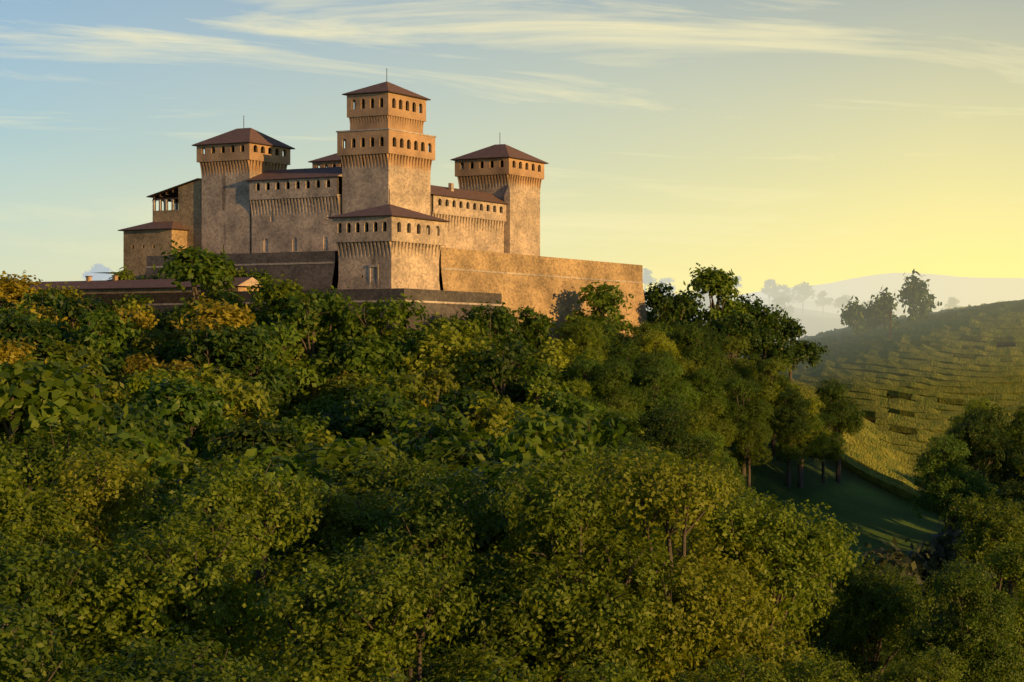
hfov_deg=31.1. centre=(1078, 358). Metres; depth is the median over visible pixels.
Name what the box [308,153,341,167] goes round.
castle tower
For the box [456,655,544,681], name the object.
poplar
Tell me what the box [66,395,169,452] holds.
forest tree
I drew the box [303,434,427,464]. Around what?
forest tree
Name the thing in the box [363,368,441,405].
forest tree
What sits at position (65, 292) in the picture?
forest tree
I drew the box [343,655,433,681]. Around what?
poplar
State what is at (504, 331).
tree
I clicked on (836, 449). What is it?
forest tree
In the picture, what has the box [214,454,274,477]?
forest tree
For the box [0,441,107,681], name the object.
tree
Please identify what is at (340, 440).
forest tree
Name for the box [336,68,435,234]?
castle keep
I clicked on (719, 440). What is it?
forest tree
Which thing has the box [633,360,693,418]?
forest tree
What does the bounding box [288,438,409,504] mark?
forest tree
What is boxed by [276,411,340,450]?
forest tree
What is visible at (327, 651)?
tree
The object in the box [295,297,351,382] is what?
forest tree
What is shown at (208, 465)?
forest tree
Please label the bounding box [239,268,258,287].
terrace bush
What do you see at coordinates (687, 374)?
forest tree
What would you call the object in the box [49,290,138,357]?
forest tree
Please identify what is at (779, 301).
tree
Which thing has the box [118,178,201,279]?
castle annex loggia
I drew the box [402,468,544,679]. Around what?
tree
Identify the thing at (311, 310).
tree
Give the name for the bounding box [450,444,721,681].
tree
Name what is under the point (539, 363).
forest tree
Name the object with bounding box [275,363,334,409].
forest tree
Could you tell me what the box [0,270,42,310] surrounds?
forest tree
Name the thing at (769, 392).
forest tree
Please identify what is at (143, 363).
forest tree
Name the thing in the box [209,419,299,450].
forest tree
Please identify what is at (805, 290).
tree
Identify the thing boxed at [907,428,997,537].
forest tree
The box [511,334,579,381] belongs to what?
forest tree
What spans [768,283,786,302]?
tree
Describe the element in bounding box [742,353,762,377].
forest tree
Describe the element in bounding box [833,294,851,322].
tree
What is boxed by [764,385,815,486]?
forest tree
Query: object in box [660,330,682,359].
forest tree
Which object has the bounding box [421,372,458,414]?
forest tree
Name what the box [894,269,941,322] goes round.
ridge tree
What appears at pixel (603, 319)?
tree
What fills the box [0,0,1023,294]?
sky
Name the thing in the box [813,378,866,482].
forest tree
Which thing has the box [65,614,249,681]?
tree
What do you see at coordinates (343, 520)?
tree
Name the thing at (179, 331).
forest tree
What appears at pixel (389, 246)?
castle tower
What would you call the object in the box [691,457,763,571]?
forest tree
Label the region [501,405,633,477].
forest tree
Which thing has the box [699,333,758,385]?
forest tree
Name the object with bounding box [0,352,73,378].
forest tree
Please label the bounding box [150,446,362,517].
forest tree
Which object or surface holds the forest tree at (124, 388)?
on the terrain
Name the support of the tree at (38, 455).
on the terrain
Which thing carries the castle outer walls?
on the terrain
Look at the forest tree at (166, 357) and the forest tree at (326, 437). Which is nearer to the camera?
the forest tree at (326, 437)
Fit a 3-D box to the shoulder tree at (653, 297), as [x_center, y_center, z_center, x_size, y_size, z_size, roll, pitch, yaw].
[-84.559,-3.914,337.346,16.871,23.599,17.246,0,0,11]
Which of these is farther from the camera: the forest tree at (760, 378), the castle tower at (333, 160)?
the castle tower at (333, 160)
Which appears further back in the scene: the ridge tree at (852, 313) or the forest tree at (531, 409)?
the ridge tree at (852, 313)
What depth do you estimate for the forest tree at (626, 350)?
258.29 m
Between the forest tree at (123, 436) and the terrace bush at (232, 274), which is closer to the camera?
the forest tree at (123, 436)
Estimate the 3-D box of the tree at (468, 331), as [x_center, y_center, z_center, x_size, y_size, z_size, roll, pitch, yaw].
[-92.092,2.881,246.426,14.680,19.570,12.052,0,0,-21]
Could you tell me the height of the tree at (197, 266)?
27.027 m
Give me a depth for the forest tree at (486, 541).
108.95 m
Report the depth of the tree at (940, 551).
182.80 m
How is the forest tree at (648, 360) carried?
on the terrain
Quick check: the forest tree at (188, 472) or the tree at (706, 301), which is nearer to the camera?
the forest tree at (188, 472)
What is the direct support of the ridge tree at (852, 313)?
on the terrain
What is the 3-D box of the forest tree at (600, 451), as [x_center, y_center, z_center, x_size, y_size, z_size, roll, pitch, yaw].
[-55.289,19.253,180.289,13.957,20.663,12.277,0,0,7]
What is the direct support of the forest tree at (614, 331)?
on the terrain
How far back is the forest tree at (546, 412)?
212.84 m
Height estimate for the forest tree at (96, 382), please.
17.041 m
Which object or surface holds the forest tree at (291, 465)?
on the terrain
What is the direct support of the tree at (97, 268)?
on the terrain
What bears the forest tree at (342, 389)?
on the terrain
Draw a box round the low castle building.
[30,275,259,303]
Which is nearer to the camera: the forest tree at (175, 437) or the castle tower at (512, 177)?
the forest tree at (175, 437)
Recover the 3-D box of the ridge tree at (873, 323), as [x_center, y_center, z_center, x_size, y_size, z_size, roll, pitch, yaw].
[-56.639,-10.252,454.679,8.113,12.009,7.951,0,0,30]
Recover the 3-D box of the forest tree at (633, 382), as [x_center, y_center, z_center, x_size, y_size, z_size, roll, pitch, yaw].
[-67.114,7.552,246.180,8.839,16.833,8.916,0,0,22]
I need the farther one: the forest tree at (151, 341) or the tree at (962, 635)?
the forest tree at (151, 341)
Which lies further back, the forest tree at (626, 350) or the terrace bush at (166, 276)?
the terrace bush at (166, 276)
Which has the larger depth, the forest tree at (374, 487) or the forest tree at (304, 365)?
the forest tree at (304, 365)
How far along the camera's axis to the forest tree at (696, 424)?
230.42 m
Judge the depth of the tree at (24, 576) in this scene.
79.18 m
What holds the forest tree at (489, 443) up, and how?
on the terrain
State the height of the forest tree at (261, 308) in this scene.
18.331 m
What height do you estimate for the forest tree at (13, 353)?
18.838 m
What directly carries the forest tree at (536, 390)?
on the terrain
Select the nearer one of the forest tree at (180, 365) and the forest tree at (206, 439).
the forest tree at (206, 439)
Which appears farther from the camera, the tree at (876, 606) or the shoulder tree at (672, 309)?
the shoulder tree at (672, 309)
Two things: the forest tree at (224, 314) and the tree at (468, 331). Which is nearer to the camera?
the forest tree at (224, 314)
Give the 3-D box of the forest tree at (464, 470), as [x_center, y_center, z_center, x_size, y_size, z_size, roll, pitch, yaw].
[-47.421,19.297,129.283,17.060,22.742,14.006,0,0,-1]
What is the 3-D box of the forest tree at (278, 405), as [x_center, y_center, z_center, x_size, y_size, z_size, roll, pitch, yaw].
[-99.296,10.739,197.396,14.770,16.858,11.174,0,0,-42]
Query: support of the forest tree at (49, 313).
on the terrain
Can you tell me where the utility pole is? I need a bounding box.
[886,310,894,338]
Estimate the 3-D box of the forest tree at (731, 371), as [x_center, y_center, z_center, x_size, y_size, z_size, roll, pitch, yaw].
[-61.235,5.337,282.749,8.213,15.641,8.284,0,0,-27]
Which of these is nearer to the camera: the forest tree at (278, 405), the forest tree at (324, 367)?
the forest tree at (278, 405)
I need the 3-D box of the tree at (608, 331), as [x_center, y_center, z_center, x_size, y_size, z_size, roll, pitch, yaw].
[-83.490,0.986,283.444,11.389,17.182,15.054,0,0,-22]
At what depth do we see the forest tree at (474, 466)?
141.01 m
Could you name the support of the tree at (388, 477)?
on the terrain
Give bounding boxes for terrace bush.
[112,265,137,279]
[147,274,162,278]
[162,272,178,279]
[226,264,237,276]
[233,266,255,276]
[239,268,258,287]
[252,270,277,287]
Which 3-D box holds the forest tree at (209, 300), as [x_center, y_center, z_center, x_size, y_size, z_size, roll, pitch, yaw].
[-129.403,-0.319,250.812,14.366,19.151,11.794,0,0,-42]
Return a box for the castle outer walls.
[0,247,646,409]
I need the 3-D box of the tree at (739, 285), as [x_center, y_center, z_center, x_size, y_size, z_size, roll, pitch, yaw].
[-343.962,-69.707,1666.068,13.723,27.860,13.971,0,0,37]
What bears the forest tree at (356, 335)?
on the terrain
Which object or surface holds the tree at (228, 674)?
on the terrain
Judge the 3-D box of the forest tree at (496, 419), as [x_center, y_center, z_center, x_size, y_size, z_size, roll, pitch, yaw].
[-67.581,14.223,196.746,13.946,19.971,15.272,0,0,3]
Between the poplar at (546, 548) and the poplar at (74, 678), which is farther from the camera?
the poplar at (546, 548)
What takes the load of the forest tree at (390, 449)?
on the terrain
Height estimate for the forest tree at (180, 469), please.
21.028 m
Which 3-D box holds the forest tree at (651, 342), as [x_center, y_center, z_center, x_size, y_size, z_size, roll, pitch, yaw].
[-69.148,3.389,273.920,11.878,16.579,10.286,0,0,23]
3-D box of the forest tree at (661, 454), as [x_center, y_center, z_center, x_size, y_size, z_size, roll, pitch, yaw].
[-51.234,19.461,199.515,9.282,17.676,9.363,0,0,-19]
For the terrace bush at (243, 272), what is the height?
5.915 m
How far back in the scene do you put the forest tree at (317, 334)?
239.80 m
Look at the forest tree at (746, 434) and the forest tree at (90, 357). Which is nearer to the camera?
the forest tree at (90, 357)
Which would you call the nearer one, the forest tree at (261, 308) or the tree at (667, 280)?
the forest tree at (261, 308)
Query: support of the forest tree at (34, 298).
on the terrain
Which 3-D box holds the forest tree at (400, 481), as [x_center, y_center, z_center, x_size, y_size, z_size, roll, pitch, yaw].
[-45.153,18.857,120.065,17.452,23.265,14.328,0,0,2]
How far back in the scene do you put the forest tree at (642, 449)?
182.94 m
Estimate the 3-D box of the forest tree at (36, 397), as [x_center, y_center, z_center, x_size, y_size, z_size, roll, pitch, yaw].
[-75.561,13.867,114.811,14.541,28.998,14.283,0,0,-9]
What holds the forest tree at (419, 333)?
on the terrain
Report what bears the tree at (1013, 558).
on the terrain
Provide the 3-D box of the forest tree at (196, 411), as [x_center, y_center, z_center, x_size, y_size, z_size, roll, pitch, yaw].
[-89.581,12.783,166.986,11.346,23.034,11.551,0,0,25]
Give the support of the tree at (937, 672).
on the terrain
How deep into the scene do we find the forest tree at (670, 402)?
241.01 m
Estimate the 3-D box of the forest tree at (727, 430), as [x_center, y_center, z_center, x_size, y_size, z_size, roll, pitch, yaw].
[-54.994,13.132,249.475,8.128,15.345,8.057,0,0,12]
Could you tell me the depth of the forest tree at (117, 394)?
175.15 m
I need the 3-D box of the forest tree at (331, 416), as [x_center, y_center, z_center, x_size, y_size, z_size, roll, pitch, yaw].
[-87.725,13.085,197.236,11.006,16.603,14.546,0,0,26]
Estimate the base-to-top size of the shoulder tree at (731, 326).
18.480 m
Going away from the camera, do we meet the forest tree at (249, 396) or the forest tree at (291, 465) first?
the forest tree at (291, 465)
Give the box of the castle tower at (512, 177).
[450,144,548,255]
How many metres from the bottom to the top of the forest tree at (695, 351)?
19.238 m
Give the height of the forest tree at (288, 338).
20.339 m
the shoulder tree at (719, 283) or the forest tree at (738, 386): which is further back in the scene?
the shoulder tree at (719, 283)
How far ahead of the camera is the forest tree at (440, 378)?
208.40 m
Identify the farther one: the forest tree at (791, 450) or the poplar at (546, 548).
the forest tree at (791, 450)
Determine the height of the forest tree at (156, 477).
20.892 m
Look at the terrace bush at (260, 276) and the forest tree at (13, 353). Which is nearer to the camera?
the forest tree at (13, 353)
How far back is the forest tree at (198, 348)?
207.01 m
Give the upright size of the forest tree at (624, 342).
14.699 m
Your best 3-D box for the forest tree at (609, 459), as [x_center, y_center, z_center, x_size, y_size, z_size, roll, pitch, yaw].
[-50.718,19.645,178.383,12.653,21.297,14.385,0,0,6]
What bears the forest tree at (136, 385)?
on the terrain
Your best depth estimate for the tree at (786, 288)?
1436.38 m
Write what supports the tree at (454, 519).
on the terrain
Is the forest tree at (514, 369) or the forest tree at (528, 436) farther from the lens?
the forest tree at (514, 369)
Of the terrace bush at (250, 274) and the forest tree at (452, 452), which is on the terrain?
the forest tree at (452, 452)
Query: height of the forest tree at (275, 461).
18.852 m
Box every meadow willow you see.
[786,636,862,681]
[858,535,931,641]
[886,585,945,639]
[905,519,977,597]
[928,559,1022,626]
[954,477,1003,533]
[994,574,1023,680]
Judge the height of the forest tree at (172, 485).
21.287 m
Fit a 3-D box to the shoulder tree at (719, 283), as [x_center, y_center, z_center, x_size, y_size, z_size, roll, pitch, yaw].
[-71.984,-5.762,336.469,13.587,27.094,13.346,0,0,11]
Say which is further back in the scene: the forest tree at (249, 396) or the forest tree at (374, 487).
the forest tree at (249, 396)
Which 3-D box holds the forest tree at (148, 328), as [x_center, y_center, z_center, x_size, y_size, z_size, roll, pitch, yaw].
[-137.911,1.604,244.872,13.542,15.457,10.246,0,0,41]
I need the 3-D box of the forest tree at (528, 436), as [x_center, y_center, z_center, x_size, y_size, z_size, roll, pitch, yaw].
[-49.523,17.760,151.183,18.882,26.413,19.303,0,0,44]
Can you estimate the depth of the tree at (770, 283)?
1413.52 m
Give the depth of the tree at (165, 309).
252.18 m
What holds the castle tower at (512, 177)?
on the castle outer walls
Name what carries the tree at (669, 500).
on the terrain
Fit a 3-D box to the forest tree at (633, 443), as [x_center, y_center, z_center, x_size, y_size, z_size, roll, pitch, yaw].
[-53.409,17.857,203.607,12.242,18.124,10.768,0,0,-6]
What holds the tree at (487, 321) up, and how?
on the terrain
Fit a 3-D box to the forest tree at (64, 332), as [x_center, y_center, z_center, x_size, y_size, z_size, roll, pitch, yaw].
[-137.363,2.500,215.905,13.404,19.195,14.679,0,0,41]
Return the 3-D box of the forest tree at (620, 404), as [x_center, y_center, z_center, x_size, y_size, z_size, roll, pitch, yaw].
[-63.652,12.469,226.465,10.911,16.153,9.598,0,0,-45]
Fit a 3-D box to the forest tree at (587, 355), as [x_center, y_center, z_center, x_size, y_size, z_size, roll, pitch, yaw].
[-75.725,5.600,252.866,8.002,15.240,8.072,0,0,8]
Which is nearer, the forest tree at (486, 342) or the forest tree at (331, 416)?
the forest tree at (331, 416)
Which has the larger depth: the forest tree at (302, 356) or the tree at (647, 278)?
the tree at (647, 278)
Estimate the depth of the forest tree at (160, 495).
117.25 m
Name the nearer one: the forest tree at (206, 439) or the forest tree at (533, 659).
the forest tree at (533, 659)
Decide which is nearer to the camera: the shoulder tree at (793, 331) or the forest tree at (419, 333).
the forest tree at (419, 333)
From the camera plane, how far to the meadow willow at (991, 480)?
238.14 m
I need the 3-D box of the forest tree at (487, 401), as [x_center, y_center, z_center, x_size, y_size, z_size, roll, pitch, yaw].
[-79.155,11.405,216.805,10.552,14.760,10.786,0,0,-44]
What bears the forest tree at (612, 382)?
on the terrain
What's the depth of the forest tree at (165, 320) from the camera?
240.01 m
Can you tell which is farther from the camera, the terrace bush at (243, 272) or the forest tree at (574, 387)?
the terrace bush at (243, 272)
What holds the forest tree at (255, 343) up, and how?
on the terrain
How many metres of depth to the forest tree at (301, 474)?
110.69 m
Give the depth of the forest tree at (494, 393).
228.98 m
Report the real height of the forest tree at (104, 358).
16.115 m
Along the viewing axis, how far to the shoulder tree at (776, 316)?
348.27 m
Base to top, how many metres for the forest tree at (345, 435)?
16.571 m
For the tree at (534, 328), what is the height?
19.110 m
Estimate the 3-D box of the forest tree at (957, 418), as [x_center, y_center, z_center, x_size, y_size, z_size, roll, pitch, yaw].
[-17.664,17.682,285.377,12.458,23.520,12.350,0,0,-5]
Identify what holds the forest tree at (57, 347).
on the terrain
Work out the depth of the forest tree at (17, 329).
197.09 m
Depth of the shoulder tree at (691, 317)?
341.45 m
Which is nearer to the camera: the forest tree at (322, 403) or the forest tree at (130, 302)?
the forest tree at (322, 403)
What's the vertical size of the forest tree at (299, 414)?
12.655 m
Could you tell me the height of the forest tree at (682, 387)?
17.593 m
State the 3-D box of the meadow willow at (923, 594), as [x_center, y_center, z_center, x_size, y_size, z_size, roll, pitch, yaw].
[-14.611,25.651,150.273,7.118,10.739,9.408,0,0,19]
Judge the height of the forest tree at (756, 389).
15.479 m
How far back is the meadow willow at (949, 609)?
139.56 m
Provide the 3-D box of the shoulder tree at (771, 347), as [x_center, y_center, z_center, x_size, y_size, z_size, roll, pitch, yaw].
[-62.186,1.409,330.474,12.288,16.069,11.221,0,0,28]
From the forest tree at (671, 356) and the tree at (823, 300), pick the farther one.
the tree at (823, 300)
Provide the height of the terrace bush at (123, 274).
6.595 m
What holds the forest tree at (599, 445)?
on the terrain
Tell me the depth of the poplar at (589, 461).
121.44 m
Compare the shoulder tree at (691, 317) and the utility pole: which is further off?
the utility pole
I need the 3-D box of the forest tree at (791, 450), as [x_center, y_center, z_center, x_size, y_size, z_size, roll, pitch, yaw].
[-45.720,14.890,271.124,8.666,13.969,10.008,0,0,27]
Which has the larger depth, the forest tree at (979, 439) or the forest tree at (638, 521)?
the forest tree at (979, 439)
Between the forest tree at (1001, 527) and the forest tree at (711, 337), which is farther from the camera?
the forest tree at (711, 337)
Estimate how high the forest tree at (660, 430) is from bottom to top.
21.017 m
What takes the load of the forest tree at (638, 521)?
on the terrain
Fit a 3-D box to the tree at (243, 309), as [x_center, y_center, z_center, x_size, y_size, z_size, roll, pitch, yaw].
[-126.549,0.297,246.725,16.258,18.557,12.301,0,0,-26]
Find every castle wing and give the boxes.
[245,167,341,289]
[430,183,507,289]
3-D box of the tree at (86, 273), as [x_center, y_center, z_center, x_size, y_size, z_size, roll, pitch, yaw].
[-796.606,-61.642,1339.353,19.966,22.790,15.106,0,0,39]
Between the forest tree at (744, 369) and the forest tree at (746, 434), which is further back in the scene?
the forest tree at (744, 369)
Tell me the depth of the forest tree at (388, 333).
239.88 m
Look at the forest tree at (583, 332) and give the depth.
263.17 m
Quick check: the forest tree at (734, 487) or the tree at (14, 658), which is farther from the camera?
the forest tree at (734, 487)
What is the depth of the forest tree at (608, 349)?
278.15 m
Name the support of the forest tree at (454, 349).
on the terrain
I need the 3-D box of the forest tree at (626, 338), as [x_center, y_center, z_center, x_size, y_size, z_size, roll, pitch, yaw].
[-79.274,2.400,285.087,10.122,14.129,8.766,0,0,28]
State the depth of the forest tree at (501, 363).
230.18 m
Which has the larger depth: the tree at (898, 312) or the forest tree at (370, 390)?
the tree at (898, 312)
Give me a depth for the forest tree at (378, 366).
231.31 m
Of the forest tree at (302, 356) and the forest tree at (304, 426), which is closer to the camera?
the forest tree at (304, 426)
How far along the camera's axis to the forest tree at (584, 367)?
238.32 m
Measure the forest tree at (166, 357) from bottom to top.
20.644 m
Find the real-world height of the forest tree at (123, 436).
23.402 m
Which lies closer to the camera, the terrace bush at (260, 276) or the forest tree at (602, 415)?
the forest tree at (602, 415)
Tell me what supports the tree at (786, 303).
on the terrain
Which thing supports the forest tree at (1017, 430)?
on the terrain
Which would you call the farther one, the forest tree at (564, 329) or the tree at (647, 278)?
the tree at (647, 278)
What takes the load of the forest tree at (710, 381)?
on the terrain
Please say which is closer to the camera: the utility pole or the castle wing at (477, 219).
the castle wing at (477, 219)
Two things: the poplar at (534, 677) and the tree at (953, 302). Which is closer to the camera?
the poplar at (534, 677)
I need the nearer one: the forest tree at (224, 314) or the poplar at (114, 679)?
the poplar at (114, 679)
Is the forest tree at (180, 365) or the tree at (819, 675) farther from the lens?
the forest tree at (180, 365)
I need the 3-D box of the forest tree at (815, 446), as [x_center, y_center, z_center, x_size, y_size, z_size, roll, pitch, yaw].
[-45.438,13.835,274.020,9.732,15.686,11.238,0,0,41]
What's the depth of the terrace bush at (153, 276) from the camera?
275.20 m
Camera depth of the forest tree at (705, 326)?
300.21 m
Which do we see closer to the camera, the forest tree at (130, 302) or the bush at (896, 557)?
the bush at (896, 557)
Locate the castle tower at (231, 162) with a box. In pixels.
[192,116,294,253]
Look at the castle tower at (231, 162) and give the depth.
317.40 m
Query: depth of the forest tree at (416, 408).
190.09 m
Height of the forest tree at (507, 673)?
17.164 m
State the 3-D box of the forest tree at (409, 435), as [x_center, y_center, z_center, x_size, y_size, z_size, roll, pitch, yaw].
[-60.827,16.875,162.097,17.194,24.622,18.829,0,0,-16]
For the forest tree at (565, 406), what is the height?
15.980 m
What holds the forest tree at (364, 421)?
on the terrain
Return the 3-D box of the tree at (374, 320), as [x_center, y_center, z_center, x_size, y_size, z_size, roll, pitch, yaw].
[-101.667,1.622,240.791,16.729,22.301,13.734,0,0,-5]
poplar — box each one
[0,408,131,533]
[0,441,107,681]
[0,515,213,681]
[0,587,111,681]
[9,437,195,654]
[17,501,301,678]
[35,671,120,681]
[49,660,164,681]
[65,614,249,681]
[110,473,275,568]
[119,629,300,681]
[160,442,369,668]
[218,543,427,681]
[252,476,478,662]
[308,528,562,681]
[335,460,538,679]
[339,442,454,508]
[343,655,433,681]
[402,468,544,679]
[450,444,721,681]
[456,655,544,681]
[487,450,605,681]
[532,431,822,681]
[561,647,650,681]
[568,440,699,550]
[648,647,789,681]
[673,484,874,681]
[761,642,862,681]
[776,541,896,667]
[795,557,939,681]
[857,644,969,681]
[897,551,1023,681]
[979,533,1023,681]
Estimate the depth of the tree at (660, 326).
310.49 m
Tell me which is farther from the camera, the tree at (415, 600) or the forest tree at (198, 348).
the forest tree at (198, 348)
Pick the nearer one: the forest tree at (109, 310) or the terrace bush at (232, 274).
the forest tree at (109, 310)
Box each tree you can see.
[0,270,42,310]
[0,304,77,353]
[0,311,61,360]
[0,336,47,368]
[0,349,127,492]
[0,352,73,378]
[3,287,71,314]
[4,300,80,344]
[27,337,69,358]
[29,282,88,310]
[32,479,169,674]
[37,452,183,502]
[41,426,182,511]
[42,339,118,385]
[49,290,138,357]
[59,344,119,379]
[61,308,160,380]
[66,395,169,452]
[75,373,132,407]
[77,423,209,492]
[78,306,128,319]
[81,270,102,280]
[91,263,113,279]
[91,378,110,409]
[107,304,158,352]
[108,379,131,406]
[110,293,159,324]
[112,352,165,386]
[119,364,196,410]
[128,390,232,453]
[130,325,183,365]
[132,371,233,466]
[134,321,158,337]
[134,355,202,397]
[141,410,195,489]
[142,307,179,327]
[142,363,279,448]
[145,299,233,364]
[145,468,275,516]
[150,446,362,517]
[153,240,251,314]
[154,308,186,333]
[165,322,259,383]
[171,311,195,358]
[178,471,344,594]
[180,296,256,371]
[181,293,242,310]
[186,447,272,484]
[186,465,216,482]
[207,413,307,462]
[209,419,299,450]
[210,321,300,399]
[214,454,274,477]
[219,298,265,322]
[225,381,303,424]
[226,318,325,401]
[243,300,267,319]
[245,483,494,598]
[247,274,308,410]
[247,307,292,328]
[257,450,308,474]
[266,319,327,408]
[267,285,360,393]
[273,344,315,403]
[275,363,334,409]
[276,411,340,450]
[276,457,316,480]
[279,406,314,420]
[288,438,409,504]
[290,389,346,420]
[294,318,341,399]
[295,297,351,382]
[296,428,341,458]
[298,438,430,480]
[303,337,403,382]
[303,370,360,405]
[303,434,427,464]
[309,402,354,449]
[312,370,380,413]
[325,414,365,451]
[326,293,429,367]
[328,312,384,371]
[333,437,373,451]
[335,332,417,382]
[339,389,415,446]
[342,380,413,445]
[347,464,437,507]
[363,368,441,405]
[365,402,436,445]
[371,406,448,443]
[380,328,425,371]
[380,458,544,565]
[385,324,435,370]
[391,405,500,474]
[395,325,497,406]
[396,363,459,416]
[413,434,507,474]
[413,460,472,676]
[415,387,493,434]
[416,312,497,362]
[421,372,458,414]
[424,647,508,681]
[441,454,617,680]
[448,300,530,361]
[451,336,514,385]
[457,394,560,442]
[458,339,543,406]
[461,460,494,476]
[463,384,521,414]
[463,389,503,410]
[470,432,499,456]
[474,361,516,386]
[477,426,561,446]
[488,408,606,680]
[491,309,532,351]
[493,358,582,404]
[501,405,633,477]
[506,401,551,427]
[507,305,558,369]
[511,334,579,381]
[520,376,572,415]
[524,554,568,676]
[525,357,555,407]
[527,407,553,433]
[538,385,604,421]
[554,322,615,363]
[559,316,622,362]
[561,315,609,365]
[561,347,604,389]
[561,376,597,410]
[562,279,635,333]
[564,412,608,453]
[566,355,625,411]
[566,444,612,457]
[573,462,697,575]
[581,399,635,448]
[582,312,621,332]
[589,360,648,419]
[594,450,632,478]
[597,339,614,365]
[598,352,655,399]
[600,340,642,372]
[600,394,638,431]
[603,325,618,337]
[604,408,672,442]
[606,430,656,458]
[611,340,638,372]
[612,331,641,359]
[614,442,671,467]
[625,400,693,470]
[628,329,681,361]
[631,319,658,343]
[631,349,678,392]
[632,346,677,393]
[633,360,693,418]
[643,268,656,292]
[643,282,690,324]
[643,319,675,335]
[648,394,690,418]
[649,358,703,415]
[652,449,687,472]
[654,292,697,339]
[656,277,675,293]
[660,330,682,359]
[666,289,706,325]
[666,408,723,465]
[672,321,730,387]
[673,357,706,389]
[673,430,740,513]
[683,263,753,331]
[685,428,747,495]
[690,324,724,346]
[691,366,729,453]
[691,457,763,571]
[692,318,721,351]
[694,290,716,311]
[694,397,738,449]
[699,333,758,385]
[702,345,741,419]
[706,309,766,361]
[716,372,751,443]
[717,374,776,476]
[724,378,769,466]
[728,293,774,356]
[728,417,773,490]
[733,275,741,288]
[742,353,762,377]
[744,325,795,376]
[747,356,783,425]
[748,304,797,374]
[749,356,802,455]
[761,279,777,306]
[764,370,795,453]
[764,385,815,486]
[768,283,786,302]
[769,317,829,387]
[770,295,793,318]
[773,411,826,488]
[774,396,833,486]
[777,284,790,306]
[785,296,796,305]
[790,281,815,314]
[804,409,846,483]
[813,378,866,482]
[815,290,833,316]
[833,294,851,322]
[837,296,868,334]
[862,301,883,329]
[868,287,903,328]
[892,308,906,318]
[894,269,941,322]
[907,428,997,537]
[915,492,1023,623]
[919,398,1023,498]
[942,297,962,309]
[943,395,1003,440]
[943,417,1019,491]
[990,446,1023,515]
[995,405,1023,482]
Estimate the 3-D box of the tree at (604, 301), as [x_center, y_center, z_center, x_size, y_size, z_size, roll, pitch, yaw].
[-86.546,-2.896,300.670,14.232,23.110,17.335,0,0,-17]
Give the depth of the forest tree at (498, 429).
181.76 m
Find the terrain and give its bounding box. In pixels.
[53,273,1023,681]
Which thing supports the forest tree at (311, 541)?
on the terrain
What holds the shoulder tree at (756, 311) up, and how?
on the terrain
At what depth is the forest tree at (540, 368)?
238.04 m
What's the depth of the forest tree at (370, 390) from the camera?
192.65 m
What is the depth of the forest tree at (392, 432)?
177.85 m
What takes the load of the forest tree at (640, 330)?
on the terrain
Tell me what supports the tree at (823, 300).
on the terrain
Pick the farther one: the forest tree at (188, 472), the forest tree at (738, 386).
the forest tree at (738, 386)
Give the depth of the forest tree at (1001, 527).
147.01 m
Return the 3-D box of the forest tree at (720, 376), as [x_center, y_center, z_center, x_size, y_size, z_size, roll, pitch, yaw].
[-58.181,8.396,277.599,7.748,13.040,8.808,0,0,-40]
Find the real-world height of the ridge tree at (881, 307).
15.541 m
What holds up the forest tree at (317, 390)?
on the terrain
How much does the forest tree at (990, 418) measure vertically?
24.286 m
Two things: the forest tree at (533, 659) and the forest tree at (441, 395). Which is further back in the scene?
the forest tree at (441, 395)
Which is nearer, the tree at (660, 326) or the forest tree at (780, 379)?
the forest tree at (780, 379)
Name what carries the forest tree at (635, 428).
on the terrain
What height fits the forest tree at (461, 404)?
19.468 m
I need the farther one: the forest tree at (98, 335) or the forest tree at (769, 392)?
the forest tree at (769, 392)
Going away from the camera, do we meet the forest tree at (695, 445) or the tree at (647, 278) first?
the forest tree at (695, 445)
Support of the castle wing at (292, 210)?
attached to the castle outer walls
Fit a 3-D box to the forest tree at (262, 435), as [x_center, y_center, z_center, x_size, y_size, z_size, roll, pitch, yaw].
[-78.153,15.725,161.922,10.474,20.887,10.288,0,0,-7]
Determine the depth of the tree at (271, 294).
243.70 m

